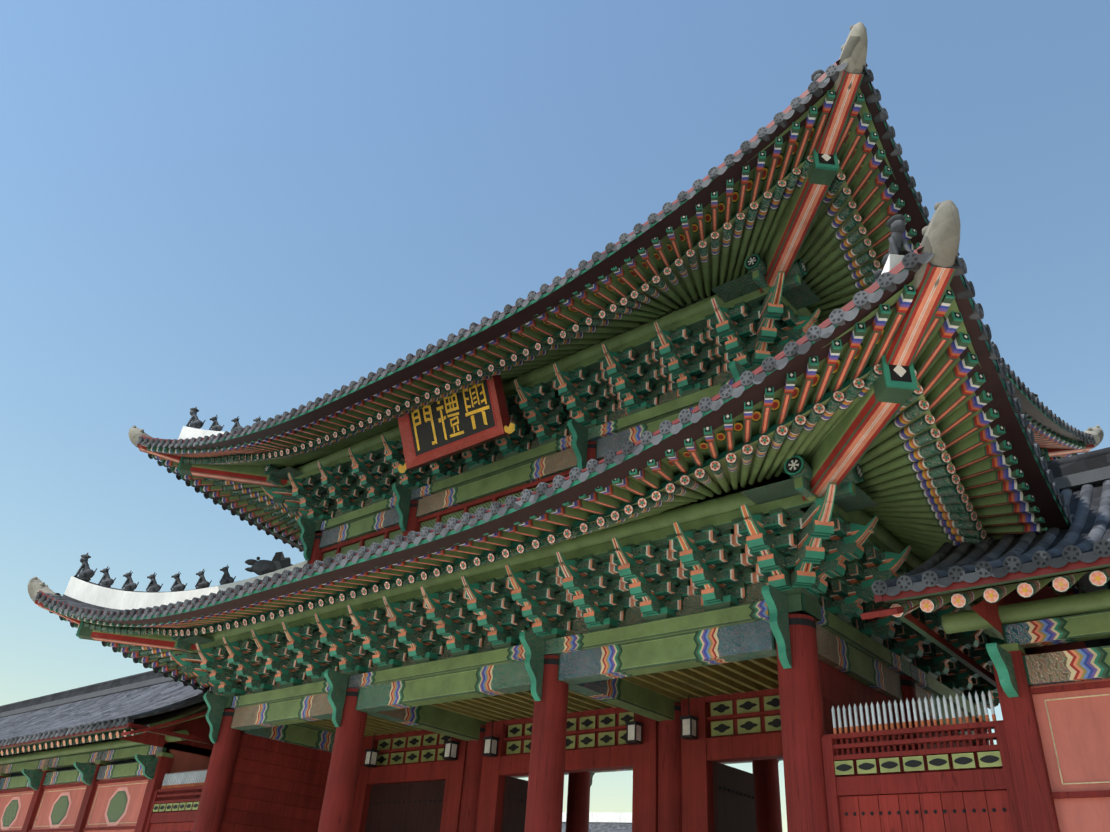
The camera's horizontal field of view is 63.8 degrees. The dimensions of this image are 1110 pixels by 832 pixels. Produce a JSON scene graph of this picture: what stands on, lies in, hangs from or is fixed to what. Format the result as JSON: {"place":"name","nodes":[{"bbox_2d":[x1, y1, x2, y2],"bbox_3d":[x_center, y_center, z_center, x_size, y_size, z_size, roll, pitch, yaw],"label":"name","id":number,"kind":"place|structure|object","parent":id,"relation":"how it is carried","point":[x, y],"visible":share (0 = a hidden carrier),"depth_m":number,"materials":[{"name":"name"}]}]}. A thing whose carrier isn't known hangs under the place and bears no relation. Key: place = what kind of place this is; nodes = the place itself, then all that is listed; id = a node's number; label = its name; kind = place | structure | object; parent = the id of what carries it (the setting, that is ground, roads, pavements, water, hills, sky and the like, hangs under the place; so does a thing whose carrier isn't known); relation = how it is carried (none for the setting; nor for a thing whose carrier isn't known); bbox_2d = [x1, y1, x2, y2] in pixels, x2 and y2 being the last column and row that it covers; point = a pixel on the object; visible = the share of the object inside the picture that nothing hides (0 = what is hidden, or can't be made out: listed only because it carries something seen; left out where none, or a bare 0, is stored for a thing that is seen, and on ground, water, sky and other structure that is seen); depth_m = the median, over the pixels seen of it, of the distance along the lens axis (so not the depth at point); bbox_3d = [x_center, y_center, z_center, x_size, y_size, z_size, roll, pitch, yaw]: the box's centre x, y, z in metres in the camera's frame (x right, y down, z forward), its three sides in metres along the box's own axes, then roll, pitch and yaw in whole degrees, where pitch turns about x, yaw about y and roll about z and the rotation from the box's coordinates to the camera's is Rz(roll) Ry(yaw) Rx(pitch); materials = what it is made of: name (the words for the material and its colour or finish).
{"place":"outdoors","nodes":[
{"label":"outdoors","id":0,"kind":"place"},
{"bbox_2d":[0,709,213,831],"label":"corridor walls","id":1,"kind":"structure","parent":0,"point":[199,727],"depth_m":23.30,"materials":[{"name":"red wood"}]},
{"bbox_2d":[0,742,211,831],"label":"wall panels","id":2,"kind":"object","parent":1,"relation":"in","point":[186,761],"visible":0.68,"depth_m":23.59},
{"bbox_2d":[3,793,125,824],"bbox_3d":[-25.212,15.183,33.394,37.113,0.650,0.001,-20,-38,35],"label":"corridor window lattice","id":3,"kind":"object","parent":2,"relation":"in","point":[117,806],"visible":1,"depth_m":24.75,"materials":[{"name":"green wood"}]},
{"bbox_2d":[0,701,213,826],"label":"painted corridor timber","id":4,"kind":"object","parent":1,"relation":"on","point":[81,759],"visible":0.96,"depth_m":24.13,"materials":[{"name":"green wood"}]},
{"bbox_2d":[0,670,220,776],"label":"corridor roof tiles","id":5,"kind":"object","parent":4,"relation":"on","point":[152,700],"visible":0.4,"depth_m":30.26,"materials":[{"name":"grey tile"}]},
{"bbox_2d":[0,716,133,745],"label":"roof tiles","id":6,"kind":"object","parent":5,"relation":"attached to","point":[71,730],"visible":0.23,"depth_m":23.07,"materials":[{"name":"grey tile"}]},
{"bbox_2d":[0,677,173,717],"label":"roof ridge","id":7,"kind":"structure","parent":5,"relation":"on","point":[141,684],"depth_m":33.21,"materials":[{"name":"paint"}]},
{"bbox_2d":[307,441,774,564],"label":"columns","id":8,"kind":"structure","parent":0,"point":[413,524],"depth_m":21.25,"materials":[{"name":"wood"}]},
{"bbox_2d":[314,378,734,548],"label":"gate beams","id":9,"kind":"structure","parent":8,"relation":"on","point":[535,464],"depth_m":19.69,"materials":[{"name":"green wood"}]},
{"bbox_2d":[261,254,820,560],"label":"roof brackets","id":10,"kind":"object","parent":9,"relation":"on","point":[736,328],"visible":0.31,"depth_m":18.33,"materials":[{"name":"green wood"}]},
{"bbox_2d":[397,375,515,472],"bbox_3d":[-2.264,-0.156,19.576,3.590,2.040,0.888,-20,-38,35],"label":"signboard","id":11,"kind":"object","parent":10,"relation":"attached to","point":[475,415],"visible":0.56,"depth_m":19.33,"materials":[{"name":"paint"}]},
{"bbox_2d":[137,70,1094,487],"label":"roof corner rafters","id":12,"kind":"object","parent":10,"relation":"on","point":[797,224],"visible":0.35,"depth_m":14.62,"materials":[{"name":"paint"}]},
{"bbox_2d":[128,22,1103,450],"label":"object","id":13,"kind":"object","parent":12,"relation":"attached to","point":[854,52],"visible":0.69,"depth_m":12.78,"materials":[{"name":"grey tile"}]},
{"bbox_2d":[147,90,1085,545],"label":"roof rafters","id":14,"kind":"object","parent":10,"relation":"on","point":[625,316],"visible":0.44,"depth_m":16.21,"materials":[{"name":"paint"}]},
{"bbox_2d":[156,70,999,546],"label":"roof tiles","id":15,"kind":"object","parent":14,"relation":"on","point":[496,314],"depth_m":18.98,"materials":[{"name":"grey tile"}]},
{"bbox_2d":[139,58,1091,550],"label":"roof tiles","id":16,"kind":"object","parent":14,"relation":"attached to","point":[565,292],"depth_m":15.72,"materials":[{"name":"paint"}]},
{"bbox_2d":[135,62,1096,551],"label":"roof tile ends","id":17,"kind":"object","parent":16,"relation":"on","point":[781,118],"visible":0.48,"depth_m":15.81,"materials":[{"name":"grey tile"}]},
{"bbox_2d":[159,84,1073,544],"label":"roof soffit boards","id":18,"kind":"object","parent":14,"relation":"on","point":[679,232],"depth_m":15.27,"materials":[{"name":"paint"}]},
{"bbox_2d":[560,298,700,358],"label":"purlin","id":19,"kind":"structure","parent":10,"relation":"on","point":[662,315],"depth_m":23.14,"materials":[{"name":"paint"}]},
{"bbox_2d":[321,459,788,554],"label":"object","id":20,"kind":"structure","parent":8,"relation":"attached to","point":[464,507],"depth_m":20.14,"materials":[{"name":"wood"}]},
{"bbox_2d":[322,482,552,560],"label":"wall panels","id":21,"kind":"object","parent":20,"relation":"in","point":[394,534],"depth_m":21.15,"materials":[{"name":"green wood"}]},
{"bbox_2d":[304,656,778,740],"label":"ceiling","id":22,"kind":"structure","parent":0,"point":[654,696],"depth_m":17.60,"materials":[{"name":"green wood"}]},
{"bbox_2d":[0,0,1109,831],"label":"sky","id":23,"kind":"structure","parent":0,"point":[248,210],"materials":[{"name":"blue"}]},
{"bbox_2d":[192,614,989,831],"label":"columns","id":24,"kind":"structure","parent":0,"point":[802,713],"depth_m":15.42,"materials":[{"name":"red wood"}]},
{"bbox_2d":[144,786,202,831],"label":"gate door","id":25,"kind":"structure","parent":24,"relation":"attached to","point":[174,821],"depth_m":21.22,"materials":[{"name":"red wood"}]},
{"bbox_2d":[153,769,206,811],"bbox_3d":[-8.962,8.990,21.398,2.070,0.905,0.109,-20,-38,35],"label":"spiked fence top","id":26,"kind":"object","parent":25,"relation":"on","point":[185,779],"visible":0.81,"depth_m":21.45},
{"bbox_2d":[363,696,697,766],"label":"lanterns","id":27,"kind":"object","parent":24,"relation":"hanging from","point":[688,730],"visible":0.75,"depth_m":20.16,"materials":[{"name":"paint"}]},
{"bbox_2d":[224,593,985,777],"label":"gate lower beams","id":28,"kind":"structure","parent":24,"relation":"attached to","point":[743,632],"depth_m":15.17,"materials":[{"name":"green wood"}]},
{"bbox_2d":[169,455,1004,786],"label":"roof brackets","id":29,"kind":"object","parent":28,"relation":"on","point":[839,551],"visible":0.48,"depth_m":15.14,"materials":[{"name":"green wood"}]},
{"bbox_2d":[86,278,1021,687],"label":"roof soffit boards","id":30,"kind":"object","parent":29,"relation":"on","point":[738,430],"visible":0.08,"depth_m":11.50,"materials":[{"name":"paint"}]},
{"bbox_2d":[35,262,956,651],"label":"roof corner rafters","id":31,"kind":"object","parent":30,"relation":"on","point":[853,434],"visible":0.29,"depth_m":10.75,"materials":[{"name":"paint"}]},
{"bbox_2d":[28,200,960,607],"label":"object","id":32,"kind":"object","parent":31,"relation":"attached to","point":[940,234],"visible":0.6,"depth_m":9.46,"materials":[{"name":"grey tile"}]},
{"bbox_2d":[44,285,1085,702],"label":"roof rafters","id":33,"kind":"object","parent":30,"relation":"attached to","point":[924,511],"visible":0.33,"depth_m":12.13,"materials":[{"name":"paint"}]},
{"bbox_2d":[37,245,1109,691],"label":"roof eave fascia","id":34,"kind":"structure","parent":33,"relation":"attached to","point":[1033,477],"depth_m":11.58,"materials":[{"name":"paint"}]},
{"bbox_2d":[33,252,1109,691],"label":"roof tiles","id":35,"kind":"object","parent":30,"relation":"on","point":[61,598],"depth_m":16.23,"materials":[{"name":"grey tile"}]},
{"bbox_2d":[64,254,904,609],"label":"roof ridge","id":36,"kind":"structure","parent":35,"relation":"on","point":[82,590],"depth_m":22.36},
{"bbox_2d":[62,250,910,609],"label":"roof hip ridge tiles","id":37,"kind":"object","parent":36,"relation":"on","point":[904,252],"visible":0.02,"depth_m":22.10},
{"bbox_2d":[75,553,96,580],"bbox_3d":[-12.000,3.862,22.855,0.406,0.759,0.406,-20,-38,35],"label":"roof figurine","id":38,"kind":"object","parent":37,"relation":"on","point":[87,573],"visible":0.92,"depth_m":22.73,"materials":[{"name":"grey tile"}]},
{"bbox_2d":[98,566,115,586],"bbox_3d":[-11.438,4.115,22.769,0.336,0.555,0.336,-20,-38,35],"label":"roof figurine","id":39,"kind":"object","parent":37,"relation":"on","point":[106,580],"visible":0.98,"depth_m":22.67,"materials":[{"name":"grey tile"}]},
{"bbox_2d":[121,570,138,590],"bbox_3d":[-10.849,4.225,22.768,0.336,0.555,0.336,-20,-38,35],"label":"roof figurine","id":40,"kind":"object","parent":37,"relation":"on","point":[129,584],"visible":0.81,"depth_m":22.68,"materials":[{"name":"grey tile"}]},
{"bbox_2d":[146,573,162,591],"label":"roof figurine","id":41,"kind":"object","parent":37,"relation":"on","point":[153,586],"visible":0.9,"depth_m":22.71,"materials":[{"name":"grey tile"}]},
{"bbox_2d":[170,571,186,591],"bbox_3d":[-9.656,4.270,22.869,0.336,0.555,0.336,-20,-38,35],"label":"roof figurine","id":42,"kind":"object","parent":37,"relation":"on","point":[177,585],"visible":0.9,"depth_m":22.78,"materials":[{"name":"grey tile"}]},
{"bbox_2d":[195,569,211,588],"bbox_3d":[-9.066,4.219,22.961,0.336,0.555,0.336,-20,-38,35],"label":"roof figurine","id":43,"kind":"object","parent":37,"relation":"on","point":[202,583],"visible":0.77,"depth_m":22.88,"materials":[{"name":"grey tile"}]},
{"bbox_2d":[219,565,235,584],"bbox_3d":[-8.484,4.130,23.075,0.336,0.555,0.336,-20,-38,35],"label":"roof figurine","id":44,"kind":"object","parent":37,"relation":"on","point":[226,578],"visible":0.83,"depth_m":22.99,"materials":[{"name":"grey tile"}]},
{"bbox_2d":[245,552,292,574],"bbox_3d":[-7.463,3.871,23.333,1.286,0.676,0.365,6,-30,-3],"label":"dragon head ornament","id":45,"kind":"object","parent":37,"relation":"on","point":[279,561],"visible":0.85,"depth_m":23.21,"materials":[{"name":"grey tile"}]},
{"bbox_2d":[872,269,882,283],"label":"roof figurine","id":46,"kind":"object","parent":37,"relation":"on","point":[877,273],"visible":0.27,"depth_m":11.13,"materials":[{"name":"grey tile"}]},
{"bbox_2d":[881,214,911,265],"bbox_3d":[4.117,-2.073,10.784,0.406,0.759,0.406,-20,-38,35],"label":"roof figurine","id":47,"kind":"object","parent":37,"relation":"on","point":[896,226],"visible":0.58,"depth_m":10.70,"materials":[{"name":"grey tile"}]},
{"bbox_2d":[220,660,969,831],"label":"gate walls","id":48,"kind":"structure","parent":0,"point":[278,786],"depth_m":19.85,"materials":[{"name":"red wood"}]},
{"bbox_2d":[365,762,756,831],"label":"gate doors","id":49,"kind":"structure","parent":48,"relation":"in","point":[408,807],"depth_m":20.34,"materials":[{"name":"brown wood"}]},
{"bbox_2d":[376,695,780,765],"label":"transom panels","id":50,"kind":"object","parent":48,"relation":"in","point":[746,725],"visible":0.56,"depth_m":19.01,"materials":[{"name":"green wood"}]},
{"bbox_2d":[562,812,631,822],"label":"distant hall ridge","id":51,"kind":"structure","parent":0,"point":[610,817],"depth_m":89.17,"materials":[{"name":"white"}]},
{"bbox_2d":[860,584,1109,831],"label":"corridor walls","id":52,"kind":"structure","parent":0,"point":[1036,796],"depth_m":10.36,"materials":[{"name":"red wood"}]},
{"bbox_2d":[874,550,1109,697],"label":"painted corridor timber","id":53,"kind":"object","parent":52,"relation":"on","point":[1079,617],"visible":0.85,"depth_m":10.55,"materials":[{"name":"green wood"}]},
{"bbox_2d":[884,447,1109,647],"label":"corridor roof tiles","id":54,"kind":"object","parent":53,"relation":"on","point":[1089,505],"visible":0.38,"depth_m":12.29,"materials":[{"name":"grey tile"}]},
{"bbox_2d":[872,539,1109,595],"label":"corridor tile ends","id":55,"kind":"object","parent":54,"relation":"attached to","point":[1041,559],"visible":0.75,"depth_m":9.94,"materials":[{"name":"grey tile"}]},
{"bbox_2d":[1053,466,1109,491],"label":"roof ridge","id":56,"kind":"structure","parent":54,"relation":"on","point":[1098,476],"depth_m":14.02,"materials":[{"name":"paint"}]},
{"bbox_2d":[1025,648,1109,831],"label":"plaster wall panels","id":57,"kind":"object","parent":52,"relation":"attached to","point":[1081,730],"visible":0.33,"depth_m":10.07,"materials":[{"name":"paint"}]},
{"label":"upper roof hip ridge tiles","id":58,"kind":"object","parent":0,"visible":0},
{"bbox_2d":[186,407,204,428],"bbox_3d":[-10.161,0.068,25.242,0.406,0.759,0.406,-20,-38,35],"label":"roof figurine","id":59,"kind":"object","parent":58,"relation":"on","point":[196,423],"visible":0.88,"depth_m":25.12,"materials":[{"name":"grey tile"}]},
{"bbox_2d":[178,426,223,439],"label":"roof ridge","id":60,"kind":"structure","parent":58,"relation":"on","point":[188,432],"depth_m":24.78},
{"bbox_2d":[209,415,223,430],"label":"roof figurine","id":61,"kind":"object","parent":58,"relation":"on","point":[215,426],"visible":0.79,"depth_m":25.12,"materials":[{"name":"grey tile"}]},
{"bbox_2d":[231,416,245,430],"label":"roof figurine","id":62,"kind":"object","parent":58,"relation":"on","point":[236,426],"visible":0.6,"depth_m":25.21,"materials":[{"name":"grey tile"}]},
{"bbox_2d":[253,416,260,423],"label":"roof figurine","id":63,"kind":"object","parent":58,"relation":"on","point":[257,420],"visible":0.29,"depth_m":25.35,"materials":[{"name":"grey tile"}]},
{"bbox_2d":[811,69,824,81],"bbox_3d":[4.248,-5.238,14.451,0.406,0.759,0.406,-20,-38,35],"label":"japsang","id":64,"kind":"object","parent":58,"relation":"on","point":[816,75],"visible":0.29,"depth_m":14.40,"materials":[{"name":"grey ceramic"}]},
{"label":"distant hall walls","id":65,"kind":"object","parent":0,"visible":0},
{"bbox_2d":[562,822,631,831],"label":"distant hall roof","id":66,"kind":"structure","parent":65,"relation":"on","point":[607,827],"depth_m":88.28,"materials":[{"name":"grey tile"}]},
{"label":"ground","id":67,"kind":"structure","parent":0,"visible":0},
{"bbox_2d":[821,720,1023,831],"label":"wooden gate","id":68,"kind":"structure","parent":67,"relation":"on","point":[978,798],"depth_m":10.96,"materials":[{"name":"red wood"}]},
{"bbox_2d":[831,690,1001,774],"bbox_3d":[4.513,4.028,11.306,2.070,0.905,0.109,-20,-38,35],"label":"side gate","id":69,"kind":"object","parent":68,"relation":"attached to","point":[960,760],"visible":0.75,"depth_m":11.25,"materials":[{"name":"white wood"}]}
]}

